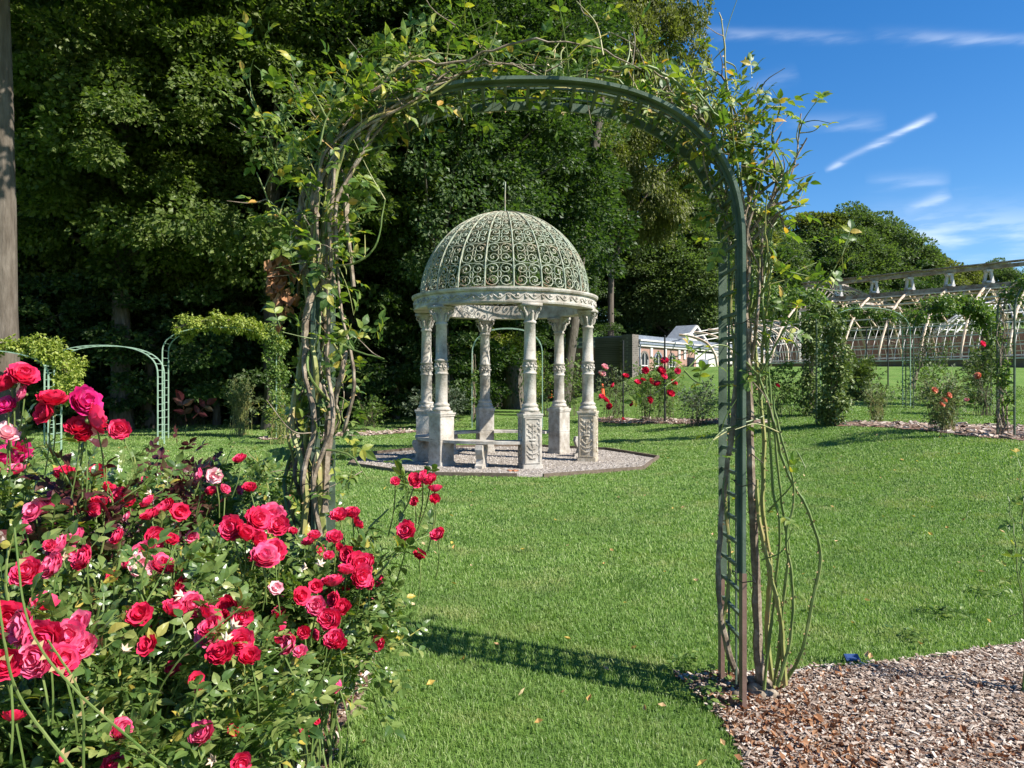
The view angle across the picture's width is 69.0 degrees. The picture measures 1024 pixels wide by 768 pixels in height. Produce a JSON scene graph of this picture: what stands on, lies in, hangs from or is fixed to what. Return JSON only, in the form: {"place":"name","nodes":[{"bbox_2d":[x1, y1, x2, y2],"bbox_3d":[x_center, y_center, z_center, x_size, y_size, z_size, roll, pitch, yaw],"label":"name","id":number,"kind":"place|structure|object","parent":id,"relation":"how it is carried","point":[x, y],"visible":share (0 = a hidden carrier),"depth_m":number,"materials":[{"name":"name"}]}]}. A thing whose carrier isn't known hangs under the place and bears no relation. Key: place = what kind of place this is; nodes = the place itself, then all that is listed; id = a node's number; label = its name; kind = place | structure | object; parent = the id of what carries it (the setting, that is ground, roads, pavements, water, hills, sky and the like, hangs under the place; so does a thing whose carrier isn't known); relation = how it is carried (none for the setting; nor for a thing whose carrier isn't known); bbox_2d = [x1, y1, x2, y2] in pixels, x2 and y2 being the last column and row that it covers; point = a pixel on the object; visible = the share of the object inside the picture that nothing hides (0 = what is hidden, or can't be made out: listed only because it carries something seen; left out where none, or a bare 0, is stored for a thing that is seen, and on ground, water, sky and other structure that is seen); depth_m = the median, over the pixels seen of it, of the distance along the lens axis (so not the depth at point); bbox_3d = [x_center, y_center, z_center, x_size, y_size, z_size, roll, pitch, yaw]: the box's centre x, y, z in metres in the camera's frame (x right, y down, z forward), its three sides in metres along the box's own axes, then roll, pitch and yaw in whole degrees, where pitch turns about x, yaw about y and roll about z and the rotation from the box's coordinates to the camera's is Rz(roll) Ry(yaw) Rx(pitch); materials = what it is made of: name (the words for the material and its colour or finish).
{"place":"outdoors","nodes":[
{"label":"outdoors","id":0,"kind":"place"},
{"bbox_2d":[355,446,652,477],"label":"gravel path","id":1,"kind":"structure","parent":0,"point":[493,464],"depth_m":14.12,"materials":[{"name":"grey gravel"}]},
{"bbox_2d":[443,439,521,468],"bbox_3d":[-0.515,1.250,13.347,1.476,0.475,0.622,0,0,14],"label":"stone bench","id":2,"kind":"object","parent":1,"relation":"on","point":[481,450],"visible":1,"depth_m":13.13,"materials":[{"name":"stone"}]},
{"bbox_2d":[348,444,658,476],"bbox_3d":[-0.066,1.470,14.870,6.051,0.070,5.946,0,0,0],"label":"timber edging","id":3,"kind":"object","parent":1,"relation":"on","point":[570,473],"visible":0.47,"depth_m":12.78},
{"bbox_2d":[412,182,598,468],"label":"garden pavilion","id":4,"kind":"structure","parent":1,"relation":"on","point":[557,307],"depth_m":14.10,"materials":[{"name":"stone"}]},
{"bbox_2d":[1,323,1023,767],"bbox_3d":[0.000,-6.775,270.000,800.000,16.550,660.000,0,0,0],"label":"ground","id":5,"kind":"structure","parent":0,"point":[710,371],"depth_m":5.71,"materials":[{"name":"green plant"}]},
{"bbox_2d":[0,350,61,450],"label":"garden arch","id":6,"kind":"structure","parent":5,"relation":"on","point":[60,414],"depth_m":16.09,"materials":[{"name":"green paint"}]},
{"bbox_2d":[0,334,56,366],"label":"climbing vine","id":7,"kind":"object","parent":6,"relation":"attached to","point":[11,345],"visible":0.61,"depth_m":16.16,"materials":[{"name":"green plant"}]},
{"bbox_2d":[22,332,89,407],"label":"climbing vine","id":8,"kind":"object","parent":6,"relation":"attached to","point":[65,362],"visible":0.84,"depth_m":16.12,"materials":[{"name":"green plant"}]},
{"bbox_2d":[16,167,164,429],"bbox_3d":[-17.513,-3.065,25.027,11.146,9.906,11.590,0,0,-16],"label":"understory tree","id":9,"kind":"object","parent":5,"relation":"on","point":[30,307],"visible":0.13,"depth_m":23.69,"materials":[{"name":"green plant"}]},
{"bbox_2d":[44,345,164,444],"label":"garden arch","id":10,"kind":"structure","parent":5,"relation":"on","point":[158,390],"depth_m":17.44,"materials":[{"name":"green paint"}]},
{"bbox_2d":[18,258,210,428],"bbox_3d":[-14.428,-1.186,25.659,8.758,5.946,8.445,0,0,0],"label":"understory tree","id":11,"kind":"object","parent":5,"relation":"on","point":[52,327],"visible":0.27,"depth_m":23.34,"materials":[{"name":"green plant"}]},
{"bbox_2d":[12,0,222,418],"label":"tree","id":12,"kind":"object","parent":5,"relation":"on","point":[138,128],"visible":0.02,"depth_m":26.34,"materials":[{"name":"green plant"}]},
{"bbox_2d":[22,232,260,418],"bbox_3d":[-13.098,-2.136,29.049,11.574,7.858,11.161,0,0,24],"label":"understory tree","id":13,"kind":"object","parent":5,"relation":"on","point":[145,316],"visible":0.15,"depth_m":25.02,"materials":[{"name":"green plant"}]},
{"bbox_2d":[0,0,295,440],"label":"tree","id":14,"kind":"object","parent":5,"relation":"on","point":[9,322],"visible":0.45,"depth_m":16.96,"materials":[{"name":"green plant"}]},
{"bbox_2d":[136,333,161,428],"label":"tree","id":15,"kind":"object","parent":5,"relation":"on","point":[148,371],"visible":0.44,"depth_m":24.88,"materials":[{"name":"green plant"}]},
{"bbox_2d":[10,0,307,430],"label":"tree","id":16,"kind":"object","parent":5,"relation":"on","point":[31,75],"visible":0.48,"depth_m":21.55,"materials":[{"name":"green plant"}]},
{"bbox_2d":[139,361,232,425],"bbox_3d":[-11.537,0.225,26.315,3.361,2.508,2.518,0,0,0],"label":"shrub","id":17,"kind":"object","parent":5,"relation":"on","point":[181,417],"visible":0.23,"depth_m":26.20,"materials":[{"name":"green plant"}]},
{"bbox_2d":[56,212,350,424],"bbox_3d":[-10.510,-2.211,26.478,9.002,8.001,9.361,0,0,33],"label":"understory tree","id":18,"kind":"object","parent":5,"relation":"on","point":[182,359],"visible":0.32,"depth_m":23.40,"materials":[{"name":"green plant"}]},
{"bbox_2d":[162,327,280,438],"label":"garden arch","id":19,"kind":"structure","parent":5,"relation":"on","point":[168,377],"depth_m":20.17,"materials":[{"name":"green paint"}]},
{"bbox_2d":[171,308,285,348],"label":"climbing vine","id":20,"kind":"object","parent":19,"relation":"attached to","point":[214,320],"visible":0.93,"depth_m":20.09,"materials":[{"name":"green plant"}]},
{"bbox_2d":[260,321,292,439],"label":"climbing vine","id":21,"kind":"object","parent":19,"relation":"attached to","point":[280,372],"visible":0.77,"depth_m":20.22,"materials":[{"name":"green plant"}]},
{"bbox_2d":[218,369,264,435],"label":"shrub","id":22,"kind":"object","parent":5,"relation":"on","point":[242,422],"visible":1,"depth_m":21.48,"materials":[{"name":"green plant"}]},
{"bbox_2d":[16,0,472,429],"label":"tree","id":23,"kind":"object","parent":5,"relation":"on","point":[258,239],"visible":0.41,"depth_m":20.54,"materials":[{"name":"green plant"}]},
{"bbox_2d":[228,77,260,424],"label":"tree","id":24,"kind":"object","parent":5,"relation":"on","point":[248,302],"visible":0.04,"depth_m":26.68,"materials":[{"name":"green plant"}]},
{"bbox_2d":[255,389,297,444],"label":"rose bush","id":25,"kind":"object","parent":5,"relation":"on","point":[279,434],"visible":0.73,"depth_m":18.39,"materials":[{"name":"green plant"}]},
{"bbox_2d":[131,123,451,418],"bbox_3d":[-8.967,-3.796,29.996,13.142,11.233,12.638,0,0,16],"label":"understory tree","id":26,"kind":"object","parent":5,"relation":"on","point":[375,316],"visible":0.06,"depth_m":26.00,"materials":[{"name":"green plant"}]},
{"bbox_2d":[204,277,420,427],"bbox_3d":[-7.234,-1.085,27.697,8.023,5.648,8.320,0,0,-25],"label":"understory tree","id":27,"kind":"object","parent":5,"relation":"on","point":[373,347],"visible":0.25,"depth_m":26.27,"materials":[{"name":"green plant"}]},
{"bbox_2d":[281,654,374,767],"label":"mulch bed","id":28,"kind":"object","parent":5,"relation":"on","point":[340,721],"visible":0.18,"depth_m":3.36,"materials":[{"name":"brown wood"}]},
{"bbox_2d":[0,427,140,615],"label":"rose shoot","id":29,"kind":"object","parent":28,"relation":"on","point":[108,516],"visible":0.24,"depth_m":2.46,"materials":[{"name":"plant"}]},
{"bbox_2d":[0,362,192,615],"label":"rose bush","id":30,"kind":"object","parent":28,"relation":"on","point":[17,449],"visible":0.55,"depth_m":2.43,"materials":[{"name":"green plant"}]},
{"bbox_2d":[0,468,343,767],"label":"rose bush","id":31,"kind":"object","parent":28,"relation":"on","point":[134,684],"visible":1,"depth_m":1.83,"materials":[{"name":"green plant"}]},
{"bbox_2d":[126,390,231,573],"bbox_3d":[-1.615,0.805,3.514,0.593,1.562,0.562,0,0,-39],"label":"dark leaved shrub","id":32,"kind":"object","parent":28,"relation":"on","point":[179,485],"visible":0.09,"depth_m":3.48,"materials":[{"name":"red plant"}]},
{"bbox_2d":[105,437,360,566],"bbox_3d":[-1.660,0.890,3.860,1.582,1.266,1.195,0,0,17],"label":"rose bush","id":33,"kind":"object","parent":28,"relation":"on","point":[233,505],"visible":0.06,"depth_m":3.90,"materials":[{"name":"green plant"}]},
{"bbox_2d":[190,434,348,535],"bbox_3d":[-1.757,0.936,5.235,1.091,1.136,1.167,0,0,0],"label":"rose bush","id":34,"kind":"object","parent":28,"relation":"on","point":[276,475],"visible":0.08,"depth_m":5.29,"materials":[{"name":"green plant"}]},
{"bbox_2d":[139,453,443,767],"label":"rose bush","id":35,"kind":"object","parent":28,"relation":"on","point":[347,620],"visible":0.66,"depth_m":2.78,"materials":[{"name":"green plant"}]},
{"bbox_2d":[301,75,755,710],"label":"rose arch","id":36,"kind":"structure","parent":28,"relation":"on","point":[527,83],"depth_m":3.51,"materials":[{"name":"green paint"}]},
{"bbox_2d":[218,11,509,545],"bbox_3d":[-0.652,-0.376,3.454,1.291,2.422,0.886,0,0,0],"label":"climbing rose","id":37,"kind":"object","parent":36,"relation":"attached to","point":[305,227],"visible":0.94,"depth_m":3.38,"materials":[{"name":"plant"}]},
{"bbox_2d":[276,0,795,265],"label":"climbing rose","id":38,"kind":"object","parent":36,"relation":"attached to","point":[720,113],"visible":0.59,"depth_m":3.50,"materials":[{"name":"plant"}]},
{"bbox_2d":[623,0,869,697],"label":"climbing rose","id":39,"kind":"object","parent":36,"relation":"attached to","point":[761,684],"visible":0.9,"depth_m":3.49,"materials":[{"name":"plant"}]},
{"bbox_2d":[149,0,525,422],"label":"tree","id":40,"kind":"object","parent":5,"relation":"on","point":[405,229],"visible":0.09,"depth_m":23.90,"materials":[{"name":"green plant"}]},
{"bbox_2d":[321,230,509,419],"bbox_3d":[-4.577,-2.117,29.500,8.915,7.620,8.574,0,0,8],"label":"understory tree","id":41,"kind":"object","parent":5,"relation":"on","point":[464,338],"visible":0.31,"depth_m":27.06,"materials":[{"name":"green plant"}]},
{"bbox_2d":[336,266,523,418],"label":"understory tree","id":42,"kind":"object","parent":5,"relation":"on","point":[515,360],"visible":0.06,"depth_m":30.57,"materials":[{"name":"green plant"}]},
{"bbox_2d":[239,0,629,397],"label":"tree","id":43,"kind":"object","parent":5,"relation":"on","point":[594,166],"visible":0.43,"depth_m":24.78,"materials":[{"name":"green plant"}]},
{"bbox_2d":[399,382,469,422],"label":"shrub","id":44,"kind":"object","parent":5,"relation":"on","point":[417,397],"visible":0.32,"depth_m":24.80,"materials":[{"name":"green plant"}]},
{"bbox_2d":[412,321,553,408],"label":"understory tree","id":45,"kind":"object","parent":5,"relation":"on","point":[499,374],"visible":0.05,"depth_m":36.93,"materials":[{"name":"green plant"}]},
{"bbox_2d":[391,0,585,409],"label":"tree","id":46,"kind":"object","parent":5,"relation":"on","point":[565,189],"visible":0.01,"depth_m":32.08,"materials":[{"name":"green plant"}]},
{"bbox_2d":[368,0,643,413],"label":"tree","id":47,"kind":"object","parent":5,"relation":"on","point":[567,216],"visible":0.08,"depth_m":30.99,"materials":[{"name":"green plant"}]},
{"bbox_2d":[499,323,523,409],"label":"tree","id":48,"kind":"object","parent":5,"relation":"on","point":[513,380],"visible":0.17,"depth_m":36.54,"materials":[{"name":"green plant"}]},
{"bbox_2d":[45,419,1017,767],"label":"fallen leaves","id":49,"kind":"object","parent":5,"relation":"on","point":[867,653],"visible":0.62,"depth_m":4.19,"materials":[{"name":"yellow plant"}]},
{"bbox_2d":[491,35,629,406],"bbox_3d":[-0.973,-8.147,40.509,14.654,19.539,14.481,0,0,12],"label":"tree","id":50,"kind":"object","parent":5,"relation":"on","point":[612,143],"visible":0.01,"depth_m":39.48,"materials":[{"name":"green plant"}]},
{"bbox_2d":[523,0,636,390],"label":"tree","id":51,"kind":"object","parent":5,"relation":"on","point":[626,147],"visible":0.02,"depth_m":43.47,"materials":[{"name":"green plant"}]},
{"bbox_2d":[553,353,607,415],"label":"rose bush","id":52,"kind":"object","parent":5,"relation":"on","point":[574,401],"visible":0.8,"depth_m":30.43,"materials":[{"name":"green plant"}]},
{"bbox_2d":[536,306,626,393],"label":"understory tree","id":53,"kind":"object","parent":5,"relation":"on","point":[615,327],"visible":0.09,"depth_m":51.20,"materials":[{"name":"green plant"}]},
{"bbox_2d":[564,97,605,405],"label":"tree","id":54,"kind":"object","parent":5,"relation":"on","point":[572,338],"visible":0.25,"depth_m":34.80,"materials":[{"name":"brown plant"}]},
{"bbox_2d":[544,221,626,396],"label":"tree","id":55,"kind":"object","parent":5,"relation":"on","point":[599,294],"visible":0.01,"depth_m":59.47,"materials":[{"name":"green plant"}]},
{"bbox_2d":[571,0,715,335],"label":"tree","id":56,"kind":"object","parent":5,"relation":"on","point":[675,20],"visible":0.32,"depth_m":48.11,"materials":[{"name":"green plant"}]},
{"bbox_2d":[585,34,712,335],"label":"tree","id":57,"kind":"object","parent":5,"relation":"on","point":[662,155],"visible":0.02,"depth_m":61.67,"materials":[{"name":"green plant"}]},
{"bbox_2d":[604,218,733,340],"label":"tree","id":58,"kind":"object","parent":5,"relation":"on","point":[659,296],"visible":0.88,"depth_m":57.79,"materials":[{"name":"green plant"}]},
{"bbox_2d":[564,325,778,391],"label":"brick building","id":59,"kind":"structure","parent":5,"relation":"on","point":[641,350],"depth_m":46.79,"materials":[{"name":"white paint"}]},
{"bbox_2d":[598,418,766,423],"bbox_3d":[5.014,1.186,24.710,1.285,0.394,10.335,0,0,-26],"label":"mulch bed","id":60,"kind":"object","parent":5,"relation":"on","point":[705,422],"visible":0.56,"depth_m":24.75,"materials":[{"name":"brown wood"}]},
{"bbox_2d":[594,360,636,420],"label":"rose bush","id":61,"kind":"object","parent":60,"relation":"on","point":[608,406],"visible":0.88,"depth_m":27.09,"materials":[{"name":"green plant"}]},
{"bbox_2d":[625,360,663,420],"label":"rose bush","id":62,"kind":"object","parent":60,"relation":"on","point":[640,380],"visible":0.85,"depth_m":25.64,"materials":[{"name":"green plant"}]},
{"bbox_2d":[640,351,690,421],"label":"rose bush","id":63,"kind":"object","parent":60,"relation":"on","point":[669,377],"visible":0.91,"depth_m":24.61,"materials":[{"name":"green plant"}]},
{"bbox_2d":[676,375,717,425],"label":"rose bush","id":64,"kind":"object","parent":60,"relation":"on","point":[697,399],"visible":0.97,"depth_m":22.00,"materials":[{"name":"green plant"}]},
{"bbox_2d":[618,264,772,342],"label":"understory tree","id":65,"kind":"object","parent":5,"relation":"on","point":[643,329],"visible":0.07,"depth_m":58.93,"materials":[{"name":"green plant"}]},
{"bbox_2d":[638,175,770,333],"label":"tree","id":66,"kind":"object","parent":5,"relation":"on","point":[697,205],"visible":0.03,"depth_m":63.14,"materials":[{"name":"green plant"}]},
{"bbox_2d":[648,242,810,346],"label":"understory tree","id":67,"kind":"object","parent":5,"relation":"on","point":[788,251],"visible":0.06,"depth_m":68.48,"materials":[{"name":"green plant"}]},
{"bbox_2d":[679,319,803,366],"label":"greenhouse wing","id":68,"kind":"structure","parent":5,"relation":"on","point":[716,337],"depth_m":54.80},
{"bbox_2d":[752,355,807,417],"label":"rose bush","id":69,"kind":"object","parent":5,"relation":"on","point":[793,374],"visible":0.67,"depth_m":21.26,"materials":[{"name":"green plant"}]},
{"bbox_2d":[734,294,831,423],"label":"garden arch","id":70,"kind":"structure","parent":5,"relation":"on","point":[816,370],"depth_m":18.41,"materials":[{"name":"green paint"}]},
{"bbox_2d":[749,281,833,316],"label":"ivy","id":71,"kind":"object","parent":70,"relation":"attached to","point":[774,292],"visible":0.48,"depth_m":17.58,"materials":[{"name":"green plant"}]},
{"bbox_2d":[806,299,860,426],"bbox_3d":[7.697,-0.492,17.696,1.020,3.123,1.544,0,0,-27],"label":"ivy","id":72,"kind":"object","parent":70,"relation":"attached to","point":[834,372],"visible":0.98,"depth_m":17.59,"materials":[{"name":"green plant"}]},
{"bbox_2d":[763,214,815,314],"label":"tree","id":73,"kind":"object","parent":5,"relation":"on","point":[796,246],"visible":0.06,"depth_m":79.20,"materials":[{"name":"green plant"}]},
{"bbox_2d":[793,308,825,415],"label":"ivy","id":74,"kind":"object","parent":5,"relation":"on","point":[808,372],"visible":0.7,"depth_m":20.70,"materials":[{"name":"green plant"}]},
{"bbox_2d":[787,211,869,319],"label":"tree","id":75,"kind":"object","parent":5,"relation":"on","point":[822,216],"visible":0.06,"depth_m":85.31,"materials":[{"name":"green plant"}]},
{"bbox_2d":[665,583,1012,710],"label":"weeds","id":76,"kind":"object","parent":5,"relation":"on","point":[914,634],"visible":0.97,"depth_m":3.93,"materials":[{"name":"green plant"}]},
{"bbox_2d":[673,639,1023,767],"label":"mulch bed","id":77,"kind":"object","parent":5,"relation":"on","point":[923,750],"visible":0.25,"depth_m":3.40,"materials":[{"name":"brown wood"}]},
{"bbox_2d":[673,645,1023,767],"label":"dead leaves","id":78,"kind":"object","parent":77,"relation":"on","point":[817,717],"visible":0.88,"depth_m":3.19,"materials":[{"name":"brown plant"}]},
{"bbox_2d":[995,448,1023,691],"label":"rose bush","id":79,"kind":"object","parent":77,"relation":"on","point":[1008,553],"visible":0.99,"depth_m":3.61,"materials":[{"name":"green plant"}]},
{"bbox_2d":[796,200,923,335],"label":"tree","id":80,"kind":"object","parent":5,"relation":"on","point":[880,258],"visible":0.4,"depth_m":82.92,"materials":[{"name":"green plant"}]},
{"bbox_2d":[839,353,884,400],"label":"shrub","id":81,"kind":"object","parent":5,"relation":"on","point":[863,370],"visible":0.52,"depth_m":25.35,"materials":[{"name":"green plant"}]},
{"bbox_2d":[820,307,910,405],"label":"garden arch","id":82,"kind":"structure","parent":5,"relation":"on","point":[902,348],"depth_m":23.16,"materials":[{"name":"green paint"}]},
{"bbox_2d":[822,302,909,324],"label":"climbing rose","id":83,"kind":"object","parent":82,"relation":"attached to","point":[871,312],"visible":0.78,"depth_m":23.12,"materials":[{"name":"green plant"}]},
{"bbox_2d":[727,259,1023,367],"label":"greenhouse","id":84,"kind":"object","parent":5,"relation":"on","point":[876,346],"visible":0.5,"depth_m":49.87,"materials":[{"name":"metal"}]},
{"bbox_2d":[822,259,955,335],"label":"understory tree","id":85,"kind":"object","parent":5,"relation":"on","point":[860,266],"visible":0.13,"depth_m":80.71,"materials":[{"name":"green plant"}]},
{"bbox_2d":[866,210,949,325],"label":"tree","id":86,"kind":"object","parent":5,"relation":"on","point":[917,241],"visible":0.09,"depth_m":85.04,"materials":[{"name":"green plant"}]},
{"bbox_2d":[834,420,1023,439],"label":"mulch bed","id":87,"kind":"object","parent":5,"relation":"on","point":[926,429],"visible":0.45,"depth_m":15.47,"materials":[{"name":"brown wood"}]},
{"bbox_2d":[860,370,897,421],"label":"rose bush","id":88,"kind":"object","parent":87,"relation":"on","point":[876,412],"visible":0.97,"depth_m":18.00,"materials":[{"name":"green plant"}]},
{"bbox_2d":[906,358,983,430],"bbox_3d":[8.457,0.215,14.743,1.366,1.479,1.159,0,0,0],"label":"rose bush","id":89,"kind":"object","parent":87,"relation":"on","point":[942,418],"visible":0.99,"depth_m":14.67,"materials":[{"name":"green plant"}]},
{"bbox_2d":[996,277,1023,434],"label":"garden arch","id":90,"kind":"structure","parent":87,"relation":"on","point":[1014,362],"depth_m":13.06,"materials":[{"name":"green paint"}]},
{"bbox_2d":[988,265,1023,434],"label":"climbing rose","id":91,"kind":"object","parent":90,"relation":"attached to","point":[1001,382],"visible":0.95,"depth_m":13.26,"materials":[{"name":"green plant"}]},
{"bbox_2d":[905,306,991,407],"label":"garden arch","id":92,"kind":"structure","parent":5,"relation":"on","point":[913,355],"depth_m":23.09,"materials":[{"name":"green paint"}]},
{"bbox_2d":[896,326,959,407],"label":"climbing rose","id":93,"kind":"object","parent":92,"relation":"attached to","point":[922,362],"visible":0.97,"depth_m":23.18,"materials":[{"name":"green plant"}]},
{"bbox_2d":[901,291,1001,335],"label":"climbing rose","id":94,"kind":"object","parent":92,"relation":"attached to","point":[946,305],"visible":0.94,"depth_m":23.03,"materials":[{"name":"green plant"}]},
{"bbox_2d":[964,311,1012,405],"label":"climbing rose","id":95,"kind":"object","parent":92,"relation":"attached to","point":[987,346],"visible":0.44,"depth_m":23.24,"materials":[{"name":"green plant"}]},
{"bbox_2d":[955,339,1012,415],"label":"rose bush","id":96,"kind":"object","parent":5,"relation":"on","point":[978,374],"visible":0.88,"depth_m":20.45,"materials":[{"name":"green plant"}]},
{"bbox_2d":[982,257,1023,328],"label":"tree","id":97,"kind":"object","parent":5,"relation":"on","point":[1005,274],"visible":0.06,"depth_m":116.53,"materials":[{"name":"green plant"}]},
{"bbox_3d":[-0.500,-0.315,33.000,2.618,3.207,0.435,0,0,0],"label":"garden arch","id":98,"kind":"object","parent":5,"relation":"on","visible":0},
{"bbox_2d":[464,327,544,410],"bbox_3d":[-0.418,-0.724,32.941,3.975,4.019,2.344,0,0,0],"label":"climbing vine","id":99,"kind":"object","parent":98,"relation":"attached to","point":[518,346],"visible":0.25,"depth_m":32.78,"materials":[{"name":"green plant"}]},
{"bbox_2d":[583,0,1023,314],"label":"sky","id":100,"kind":"structure","parent":0,"point":[926,101],"materials":[{"name":"blue"}]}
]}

